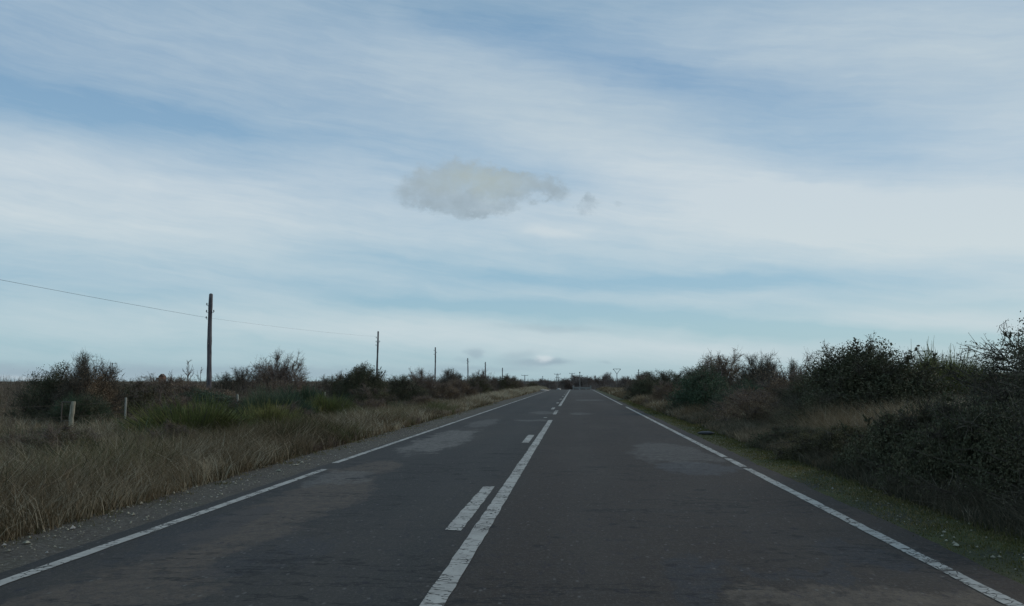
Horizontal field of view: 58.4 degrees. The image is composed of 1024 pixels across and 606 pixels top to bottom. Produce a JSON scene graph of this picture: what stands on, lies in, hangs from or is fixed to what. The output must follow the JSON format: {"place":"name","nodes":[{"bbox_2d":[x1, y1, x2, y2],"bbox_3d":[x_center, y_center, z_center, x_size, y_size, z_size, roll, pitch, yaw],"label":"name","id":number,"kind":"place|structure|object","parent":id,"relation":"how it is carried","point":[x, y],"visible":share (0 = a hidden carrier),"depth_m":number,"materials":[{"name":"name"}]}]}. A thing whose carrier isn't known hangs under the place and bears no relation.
{"place":"outdoors","nodes":[
{"label":"outdoors","id":0,"kind":"place"},
{"bbox_2d":[1,414,456,564],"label":"gravel","id":1,"kind":"structure","parent":0,"point":[133,513],"depth_m":10.91,"materials":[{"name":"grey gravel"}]},
{"bbox_2d":[1,399,461,469],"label":"grass","id":2,"kind":"structure","parent":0,"point":[171,435],"depth_m":22.56,"materials":[{"name":"beige plant"}]},
{"bbox_2d":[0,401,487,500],"bbox_3d":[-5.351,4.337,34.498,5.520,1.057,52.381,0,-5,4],"label":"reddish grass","id":3,"kind":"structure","parent":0,"point":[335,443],"depth_m":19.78,"materials":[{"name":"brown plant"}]},
{"bbox_2d":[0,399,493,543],"bbox_3d":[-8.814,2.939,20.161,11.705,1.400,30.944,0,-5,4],"label":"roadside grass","id":4,"kind":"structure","parent":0,"point":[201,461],"depth_m":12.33,"materials":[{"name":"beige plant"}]},
{"bbox_2d":[0,389,561,572],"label":"gravel shoulder","id":5,"kind":"object","parent":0,"point":[12,559],"visible":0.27,"depth_m":10.68},
{"bbox_2d":[3,402,496,547],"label":"shoulder weeds","id":6,"kind":"object","parent":5,"relation":"on","point":[441,417],"visible":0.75,"depth_m":13.82,"materials":[{"name":"green plant"}]},
{"bbox_2d":[228,388,536,427],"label":"roadside grass","id":7,"kind":"structure","parent":0,"point":[472,401],"depth_m":49.35,"materials":[{"name":"beige plant"}]},
{"bbox_2d":[1,372,1010,417],"bbox_3d":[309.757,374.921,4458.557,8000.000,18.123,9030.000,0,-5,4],"label":"ground","id":8,"kind":"structure","parent":0,"point":[221,386],"depth_m":1277.34,"materials":[{"name":"brown soil"}]},
{"bbox_2d":[0,360,77,422],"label":"dark bush","id":9,"kind":"object","parent":8,"relation":"on","point":[31,408],"visible":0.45,"depth_m":35.03,"materials":[{"name":"green plant"}]},
{"bbox_2d":[1,423,111,460],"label":"bush","id":10,"kind":"object","parent":8,"relation":"on","point":[51,433],"visible":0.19,"depth_m":16.84,"materials":[{"name":"green plant"}]},
{"bbox_2d":[19,421,94,442],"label":"bush","id":11,"kind":"object","parent":8,"relation":"on","point":[66,427],"visible":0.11,"depth_m":21.08,"materials":[{"name":"green plant"}]},
{"bbox_2d":[0,374,129,400],"bbox_3d":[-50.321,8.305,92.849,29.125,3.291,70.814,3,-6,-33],"label":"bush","id":12,"kind":"object","parent":8,"relation":"on","point":[6,384],"visible":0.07,"depth_m":78.80,"materials":[{"name":"green plant"}]},
{"bbox_2d":[0,413,135,437],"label":"roadside grass","id":13,"kind":"structure","parent":8,"relation":"on","point":[32,421],"depth_m":30.31,"materials":[{"name":"beige plant"}]},
{"bbox_2d":[0,402,142,422],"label":"field grass","id":14,"kind":"structure","parent":8,"relation":"on","point":[2,414],"depth_m":51.05,"materials":[{"name":"plant"}]},
{"bbox_2d":[28,395,121,426],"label":"dark bush","id":15,"kind":"object","parent":8,"relation":"on","point":[97,416],"visible":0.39,"depth_m":31.71,"materials":[{"name":"green plant"}]},
{"bbox_2d":[43,386,115,425],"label":"broom shrub","id":16,"kind":"object","parent":8,"relation":"on","point":[78,411],"visible":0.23,"depth_m":31.97,"materials":[{"name":"green plant"}]},
{"bbox_2d":[43,348,135,420],"bbox_3d":[-16.157,3.430,35.184,3.041,3.502,3.870,-2,-5,19],"label":"bare bush","id":17,"kind":"object","parent":8,"relation":"on","point":[85,382],"visible":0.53,"depth_m":35.02,"materials":[{"name":"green plant"}]},
{"bbox_2d":[100,376,168,413],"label":"brown bush","id":18,"kind":"object","parent":8,"relation":"on","point":[135,391],"visible":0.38,"depth_m":47.84,"materials":[{"name":"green plant"}]},
{"bbox_2d":[119,371,205,397],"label":"brown bush","id":19,"kind":"object","parent":8,"relation":"on","point":[167,383],"visible":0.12,"depth_m":60.79,"materials":[{"name":"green plant"}]},
{"bbox_2d":[138,418,199,443],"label":"bush","id":20,"kind":"object","parent":8,"relation":"on","point":[169,427],"visible":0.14,"depth_m":20.69,"materials":[{"name":"green plant"}]},
{"bbox_2d":[153,402,185,416],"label":"green bush","id":21,"kind":"object","parent":8,"relation":"on","point":[170,409],"visible":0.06,"depth_m":30.47,"materials":[{"name":"green plant"}]},
{"bbox_2d":[135,393,207,413],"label":"brown bush","id":22,"kind":"object","parent":8,"relation":"on","point":[183,401],"visible":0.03,"depth_m":34.01,"materials":[{"name":"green plant"}]},
{"bbox_2d":[27,392,325,426],"bbox_3d":[-11.108,6.363,67.086,2.228,3.006,91.168,-1,-5,6],"label":"fence","id":23,"kind":"object","parent":8,"relation":"on","point":[72,409],"visible":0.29,"depth_m":29.45,"materials":[{"name":"wood"},{"name":"wire"}]},
{"bbox_2d":[107,392,259,437],"bbox_3d":[-8.396,3.232,24.427,3.895,1.745,3.936,0,-5,4],"label":"broom shrub","id":24,"kind":"object","parent":8,"relation":"on","point":[202,416],"visible":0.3,"depth_m":23.66,"materials":[{"name":"green plant"}]},
{"bbox_2d":[143,380,244,409],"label":"brown bush","id":25,"kind":"object","parent":8,"relation":"on","point":[185,387],"visible":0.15,"depth_m":47.66,"materials":[{"name":"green plant"}]},
{"bbox_2d":[0,377,397,416],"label":"heath","id":26,"kind":"object","parent":8,"relation":"on","point":[2,399],"visible":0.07,"depth_m":52.29,"materials":[{"name":"green plant"}]},
{"bbox_2d":[0,383,401,417],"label":"undergrowth","id":27,"kind":"object","parent":8,"relation":"on","point":[136,401],"visible":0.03,"depth_m":45.96,"materials":[{"name":"green plant"}]},
{"bbox_2d":[164,385,243,410],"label":"bush","id":28,"kind":"object","parent":8,"relation":"on","point":[200,393],"visible":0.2,"depth_m":43.05,"materials":[{"name":"green plant"}]},
{"bbox_2d":[206,293,215,388],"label":"utility pole","id":29,"kind":"object","parent":8,"relation":"on","point":[209,347],"visible":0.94,"depth_m":54.28,"materials":[{"name":"brown wood"}]},
{"bbox_2d":[3,280,200,316],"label":"overhead cable","id":30,"kind":"object","parent":29,"relation":"attached to","point":[94,297],"visible":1,"depth_m":40.88,"materials":[{"name":"black metal"}]},
{"bbox_2d":[0,397,458,501],"bbox_3d":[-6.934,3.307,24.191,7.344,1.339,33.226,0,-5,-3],"label":"weeds","id":31,"kind":"object","parent":8,"relation":"on","point":[73,451],"visible":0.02,"depth_m":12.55,"materials":[{"name":"brown plant"}]},
{"bbox_2d":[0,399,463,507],"bbox_3d":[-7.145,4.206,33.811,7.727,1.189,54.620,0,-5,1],"label":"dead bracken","id":32,"kind":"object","parent":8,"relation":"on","point":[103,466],"visible":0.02,"depth_m":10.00,"materials":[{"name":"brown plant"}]},
{"bbox_2d":[212,366,263,400],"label":"bare bush","id":33,"kind":"object","parent":8,"relation":"on","point":[228,379],"visible":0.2,"depth_m":58.61,"materials":[{"name":"brown plant"}]},
{"bbox_2d":[228,387,283,409],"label":"olive bush","id":34,"kind":"object","parent":8,"relation":"on","point":[231,404],"visible":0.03,"depth_m":36.86,"materials":[{"name":"green plant"}]},
{"bbox_2d":[0,374,528,390],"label":"heath","id":35,"kind":"object","parent":8,"relation":"on","point":[315,380],"visible":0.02,"depth_m":148.19,"materials":[{"name":"plant"}]},
{"bbox_2d":[224,399,313,426],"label":"bush","id":36,"kind":"object","parent":8,"relation":"on","point":[271,410],"visible":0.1,"depth_m":26.80,"materials":[{"name":"green plant"}]},
{"bbox_2d":[233,384,317,415],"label":"broom shrub","id":37,"kind":"object","parent":8,"relation":"on","point":[254,400],"visible":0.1,"depth_m":32.72,"materials":[{"name":"green plant"}]},
{"bbox_2d":[235,349,323,395],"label":"bare bush","id":38,"kind":"object","parent":8,"relation":"on","point":[270,371],"visible":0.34,"depth_m":56.53,"materials":[{"name":"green plant"}]},
{"bbox_2d":[240,377,318,398],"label":"brown bush","id":39,"kind":"object","parent":8,"relation":"on","point":[287,384],"visible":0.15,"depth_m":53.35,"materials":[{"name":"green plant"}]},
{"bbox_2d":[262,400,318,418],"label":"olive bush","id":40,"kind":"object","parent":8,"relation":"on","point":[302,411],"visible":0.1,"depth_m":31.03,"materials":[{"name":"green plant"}]},
{"bbox_2d":[265,381,333,404],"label":"broom shrub","id":41,"kind":"object","parent":8,"relation":"on","point":[305,393],"visible":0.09,"depth_m":41.27,"materials":[{"name":"green plant"}]},
{"bbox_2d":[317,371,346,397],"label":"olive bush","id":42,"kind":"object","parent":8,"relation":"on","point":[325,381],"visible":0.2,"depth_m":68.58,"materials":[{"name":"green plant"}]},
{"bbox_2d":[305,393,360,416],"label":"broom shrub","id":43,"kind":"object","parent":8,"relation":"on","point":[323,404],"visible":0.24,"depth_m":37.10,"materials":[{"name":"green plant"}]},
{"bbox_2d":[327,360,392,401],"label":"dark bush","id":44,"kind":"object","parent":8,"relation":"on","point":[356,377],"visible":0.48,"depth_m":60.04,"materials":[{"name":"green plant"}]},
{"bbox_2d":[351,396,393,411],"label":"brown bush","id":45,"kind":"object","parent":8,"relation":"on","point":[376,404],"visible":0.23,"depth_m":42.01,"materials":[{"name":"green plant"}]},
{"bbox_2d":[376,331,379,374],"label":"utility pole","id":46,"kind":"object","parent":8,"relation":"on","point":[377,341],"visible":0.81,"depth_m":95.06,"materials":[{"name":"brown wood"}]},
{"bbox_2d":[346,383,410,408],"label":"olive bush","id":47,"kind":"object","parent":8,"relation":"on","point":[364,394],"visible":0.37,"depth_m":47.66,"materials":[{"name":"green plant"}]},
{"bbox_2d":[386,374,433,403],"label":"dark bush","id":48,"kind":"object","parent":8,"relation":"on","point":[402,389],"visible":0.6,"depth_m":62.85,"materials":[{"name":"green plant"}]},
{"bbox_2d":[400,394,441,405],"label":"brown bush","id":49,"kind":"object","parent":8,"relation":"on","point":[426,399],"visible":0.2,"depth_m":53.88,"materials":[{"name":"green plant"}]},
{"bbox_2d":[400,367,442,398],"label":"brown bush","id":50,"kind":"object","parent":8,"relation":"on","point":[429,381],"visible":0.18,"depth_m":75.91,"materials":[{"name":"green plant"}]},
{"bbox_2d":[423,381,465,400],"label":"brown bush","id":51,"kind":"object","parent":8,"relation":"on","point":[443,392],"visible":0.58,"depth_m":71.70,"materials":[{"name":"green plant"}]},
{"bbox_2d":[434,368,470,394],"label":"brown bush","id":52,"kind":"object","parent":8,"relation":"on","point":[449,375],"visible":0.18,"depth_m":90.94,"materials":[{"name":"brown plant"}]},
{"bbox_2d":[441,377,479,397],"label":"brown bush","id":53,"kind":"object","parent":8,"relation":"on","point":[457,384],"visible":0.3,"depth_m":81.92,"materials":[{"name":"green plant"}]},
{"bbox_2d":[467,373,492,395],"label":"olive bush","id":54,"kind":"object","parent":8,"relation":"on","point":[479,384],"visible":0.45,"depth_m":91.76,"materials":[{"name":"green plant"}]},
{"bbox_2d":[469,369,503,390],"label":"bush","id":55,"kind":"object","parent":8,"relation":"on","point":[488,377],"visible":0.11,"depth_m":111.95,"materials":[{"name":"green plant"}]},
{"bbox_2d":[457,385,549,401],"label":"bank grass","id":56,"kind":"structure","parent":8,"relation":"on","point":[509,392],"depth_m":84.31,"materials":[{"name":"beige plant"}]},
{"bbox_2d":[491,373,518,390],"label":"green bush","id":57,"kind":"object","parent":8,"relation":"on","point":[509,384],"visible":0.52,"depth_m":123.28,"materials":[{"name":"green plant"}]},
{"bbox_2d":[500,376,527,389],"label":"brown bush","id":58,"kind":"object","parent":8,"relation":"on","point":[521,384],"visible":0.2,"depth_m":147.92,"materials":[{"name":"plant"}]},
{"bbox_2d":[394,378,634,389],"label":"distant woodland","id":59,"kind":"object","parent":8,"relation":"on","point":[594,386],"visible":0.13,"depth_m":268.43,"materials":[{"name":"green plant"}]},
{"bbox_2d":[542,380,557,389],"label":"distant tree","id":60,"kind":"object","parent":8,"relation":"on","point":[545,383],"visible":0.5,"depth_m":267.91,"materials":[{"name":"green plant"}]},
{"bbox_2d":[557,378,574,389],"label":"distant tree","id":61,"kind":"object","parent":8,"relation":"on","point":[566,386],"visible":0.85,"depth_m":276.94,"materials":[{"name":"green plant"}]},
{"bbox_2d":[573,375,597,389],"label":"distant tree","id":62,"kind":"object","parent":8,"relation":"on","point":[585,381],"visible":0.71,"depth_m":281.77,"materials":[{"name":"green plant"}]},
{"bbox_2d":[592,376,609,387],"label":"distant tree","id":63,"kind":"object","parent":8,"relation":"on","point":[600,381],"visible":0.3,"depth_m":286.76,"materials":[{"name":"green plant"}]},
{"bbox_2d":[601,372,616,386],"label":"distant tree","id":64,"kind":"object","parent":8,"relation":"on","point":[606,376],"visible":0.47,"depth_m":291.65,"materials":[{"name":"green plant"}]},
{"bbox_2d":[615,376,631,387],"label":"distant tree","id":65,"kind":"object","parent":8,"relation":"on","point":[623,381],"visible":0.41,"depth_m":266.42,"materials":[{"name":"green plant"}]},
{"bbox_2d":[621,374,653,391],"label":"brown bush","id":66,"kind":"object","parent":8,"relation":"on","point":[637,378],"visible":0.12,"depth_m":94.96,"materials":[{"name":"plant"}]},
{"bbox_2d":[620,375,662,399],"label":"dark bush","id":67,"kind":"object","parent":8,"relation":"on","point":[643,388],"visible":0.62,"depth_m":67.82,"materials":[{"name":"green plant"}]},
{"bbox_2d":[627,371,663,387],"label":"dark bush","id":68,"kind":"object","parent":8,"relation":"on","point":[645,373],"visible":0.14,"depth_m":116.53,"materials":[{"name":"green plant"}]},
{"bbox_2d":[651,368,684,393],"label":"dark bush","id":69,"kind":"object","parent":8,"relation":"on","point":[665,376],"visible":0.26,"depth_m":72.46,"materials":[{"name":"green plant"}]},
{"bbox_2d":[666,402,716,416],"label":"pale grass","id":70,"kind":"structure","parent":8,"relation":"on","point":[699,409],"depth_m":34.91,"materials":[{"name":"plant"}]},
{"bbox_2d":[665,358,732,410],"bbox_3d":[8.427,3.865,40.004,3.585,2.887,4.438,1,-5,-13],"label":"green bush","id":71,"kind":"object","parent":8,"relation":"on","point":[703,386],"visible":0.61,"depth_m":39.86,"materials":[{"name":"green plant"}]},
{"bbox_2d":[676,347,748,400],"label":"reddish bush","id":72,"kind":"object","parent":8,"relation":"on","point":[727,373],"visible":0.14,"depth_m":45.29,"materials":[{"name":"brown plant"}]},
{"bbox_2d":[700,376,772,412],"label":"green bush","id":73,"kind":"object","parent":8,"relation":"on","point":[751,384],"visible":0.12,"depth_m":35.01,"materials":[{"name":"green plant"}]},
{"bbox_2d":[729,350,789,390],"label":"reddish bush","id":74,"kind":"object","parent":8,"relation":"on","point":[750,370],"visible":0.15,"depth_m":42.92,"materials":[{"name":"brown plant"}]},
{"bbox_2d":[749,364,810,397],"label":"brown bush","id":75,"kind":"object","parent":8,"relation":"on","point":[777,381],"visible":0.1,"depth_m":33.23,"materials":[{"name":"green plant"}]},
{"bbox_2d":[754,346,819,387],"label":"bare bush","id":76,"kind":"object","parent":8,"relation":"on","point":[793,367],"visible":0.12,"depth_m":36.25,"materials":[{"name":"brown plant"}]},
{"bbox_2d":[771,372,813,408],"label":"dark bush","id":77,"kind":"object","parent":8,"relation":"on","point":[791,387],"visible":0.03,"depth_m":28.24,"materials":[{"name":"green plant"}]},
{"bbox_2d":[756,390,857,428],"bbox_3d":[8.104,3.125,24.691,2.790,1.554,3.020,0,-5,2],"label":"dark bush","id":78,"kind":"object","parent":8,"relation":"on","point":[805,399],"visible":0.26,"depth_m":24.70,"materials":[{"name":"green plant"}]},
{"bbox_2d":[663,405,1023,542],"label":"hedge grass","id":79,"kind":"structure","parent":8,"relation":"on","point":[972,509],"depth_m":11.00,"materials":[{"name":"green plant"}]},
{"bbox_2d":[707,389,984,431],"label":"pale grass","id":80,"kind":"structure","parent":8,"relation":"on","point":[837,416],"depth_m":22.83,"materials":[{"name":"beige plant"}]},
{"bbox_2d":[714,406,1021,490],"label":"undergrowth","id":81,"kind":"object","parent":8,"relation":"on","point":[817,432],"visible":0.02,"depth_m":22.23,"materials":[{"name":"green plant"}]},
{"bbox_2d":[777,333,970,417],"bbox_3d":[10.259,2.451,26.278,5.754,3.304,4.770,0,-5,4],"label":"round bush","id":82,"kind":"object","parent":8,"relation":"on","point":[859,374],"visible":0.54,"depth_m":25.48,"materials":[{"name":"green plant"}]},
{"bbox_2d":[911,388,975,407],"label":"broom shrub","id":83,"kind":"object","parent":8,"relation":"on","point":[946,396],"visible":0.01,"depth_m":24.79,"materials":[{"name":"green plant"}]},
{"bbox_2d":[895,336,1001,400],"bbox_3d":[12.907,2.507,27.631,4.345,3.031,4.322,0,-5,4],"label":"broom shrub","id":84,"kind":"object","parent":8,"relation":"on","point":[927,358],"visible":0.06,"depth_m":27.06,"materials":[{"name":"green plant"}]},
{"bbox_2d":[907,352,992,373],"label":"olive bush","id":85,"kind":"object","parent":8,"relation":"on","point":[955,362],"visible":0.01,"depth_m":33.05,"materials":[{"name":"green plant"}]},
{"bbox_2d":[903,343,1023,519],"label":"dark bush","id":86,"kind":"object","parent":8,"relation":"on","point":[1019,469],"visible":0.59,"depth_m":10.04,"materials":[{"name":"green plant"}]},
{"bbox_2d":[930,311,1023,414],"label":"dark bush","id":87,"kind":"object","parent":8,"relation":"on","point":[990,375],"visible":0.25,"depth_m":13.51,"materials":[{"name":"green plant"}]},
{"bbox_2d":[0,389,1023,605],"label":"road","id":88,"kind":"structure","parent":0,"point":[609,502],"depth_m":8.12,"materials":[{"name":"grey asphalt"}]},
{"bbox_2d":[0,469,325,585],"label":"road marking","id":89,"kind":"object","parent":88,"relation":"on","point":[63,560],"visible":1,"depth_m":8.09,"materials":[{"name":"paint"}]},
{"bbox_2d":[333,389,551,462],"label":"road marking","id":90,"kind":"object","parent":88,"relation":"on","point":[359,454],"visible":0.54,"depth_m":21.93,"materials":[{"name":"paint"}]},
{"bbox_2d":[445,486,494,530],"bbox_3d":[-0.431,2.286,10.380,0.173,0.001,3.623,0,-5,4],"label":"road marking","id":91,"kind":"object","parent":88,"relation":"on","point":[458,519],"visible":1,"depth_m":9.90,"materials":[{"name":"paint"}]},
{"bbox_2d":[419,420,552,605],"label":"road marking","id":92,"kind":"object","parent":88,"relation":"on","point":[475,536],"visible":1,"depth_m":7.94,"materials":[{"name":"paint"}]},
{"bbox_2d":[626,407,726,456],"bbox_3d":[5.069,4.248,33.378,0.139,0.001,33.290,0,-5,4],"label":"road marking","id":93,"kind":"object","parent":88,"relation":"on","point":[701,445],"visible":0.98,"depth_m":22.71,"materials":[{"name":"paint"}]},
{"bbox_2d":[743,468,1023,605],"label":"road marking","id":94,"kind":"object","parent":88,"relation":"on","point":[881,536],"visible":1,"depth_m":7.79,"materials":[{"name":"paint"}]},
{"bbox_2d":[0,0,1023,380],"label":"sky","id":95,"kind":"structure","parent":0,"point":[536,189],"materials":[{"name":"blue"}]},
{"bbox_2d":[596,386,713,416],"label":"hedge grass","id":96,"kind":"structure","parent":0,"point":[660,406],"depth_m":49.67,"materials":[{"name":"plant"}]},
{"bbox_2d":[596,390,1023,584],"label":"grassy verge","id":97,"kind":"structure","parent":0,"point":[1004,568],"depth_m":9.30,"materials":[{"name":"green plant"}]},
{"bbox_2d":[641,379,681,404],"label":"grey bush","id":98,"kind":"object","parent":97,"relation":"on","point":[659,393],"visible":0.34,"depth_m":52.04,"materials":[{"name":"green plant"}]},
{"bbox_2d":[697,431,714,434],"bbox_3d":[5.138,3.440,24.208,0.485,0.104,0.235,0,-5,4],"label":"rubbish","id":99,"kind":"object","parent":97,"relation":"on","point":[706,432],"visible":0.98,"depth_m":24.14,"materials":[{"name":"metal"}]},
{"bbox_2d":[704,383,777,418],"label":"brown bush","id":100,"kind":"object","parent":97,"relation":"on","point":[750,392],"visible":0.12,"depth_m":31.92,"materials":[{"name":"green plant"}]},
{"bbox_2d":[702,389,788,425],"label":"brown bush","id":101,"kind":"object","parent":97,"relation":"on","point":[744,403],"visible":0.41,"depth_m":27.65,"materials":[{"name":"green plant"}]},
{"bbox_2d":[743,423,828,448],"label":"bramble","id":102,"kind":"object","parent":97,"relation":"on","point":[779,431],"visible":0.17,"depth_m":19.43,"materials":[{"name":"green plant"}]},
{"bbox_2d":[756,418,873,461],"bbox_3d":[6.067,2.581,16.341,2.436,1.095,2.584,4,-6,-36],"label":"bramble","id":103,"kind":"object","parent":97,"relation":"on","point":[833,437],"visible":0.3,"depth_m":16.21,"materials":[{"name":"green plant"}]},
{"bbox_2d":[688,427,1023,569],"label":"gravel","id":104,"kind":"structure","parent":97,"relation":"on","point":[954,543],"depth_m":8.50,"materials":[{"name":"stone"}]},
{"bbox_2d":[832,390,969,475],"bbox_3d":[6.255,2.180,13.426,2.939,1.811,3.482,4,-6,-36],"label":"bramble","id":105,"kind":"object","parent":97,"relation":"on","point":[877,439],"visible":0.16,"depth_m":13.54,"materials":[{"name":"green plant"}]},
{"bbox_2d":[871,382,1023,499],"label":"bramble","id":106,"kind":"object","parent":97,"relation":"on","point":[951,434],"visible":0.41,"depth_m":11.22,"materials":[{"name":"green plant"}]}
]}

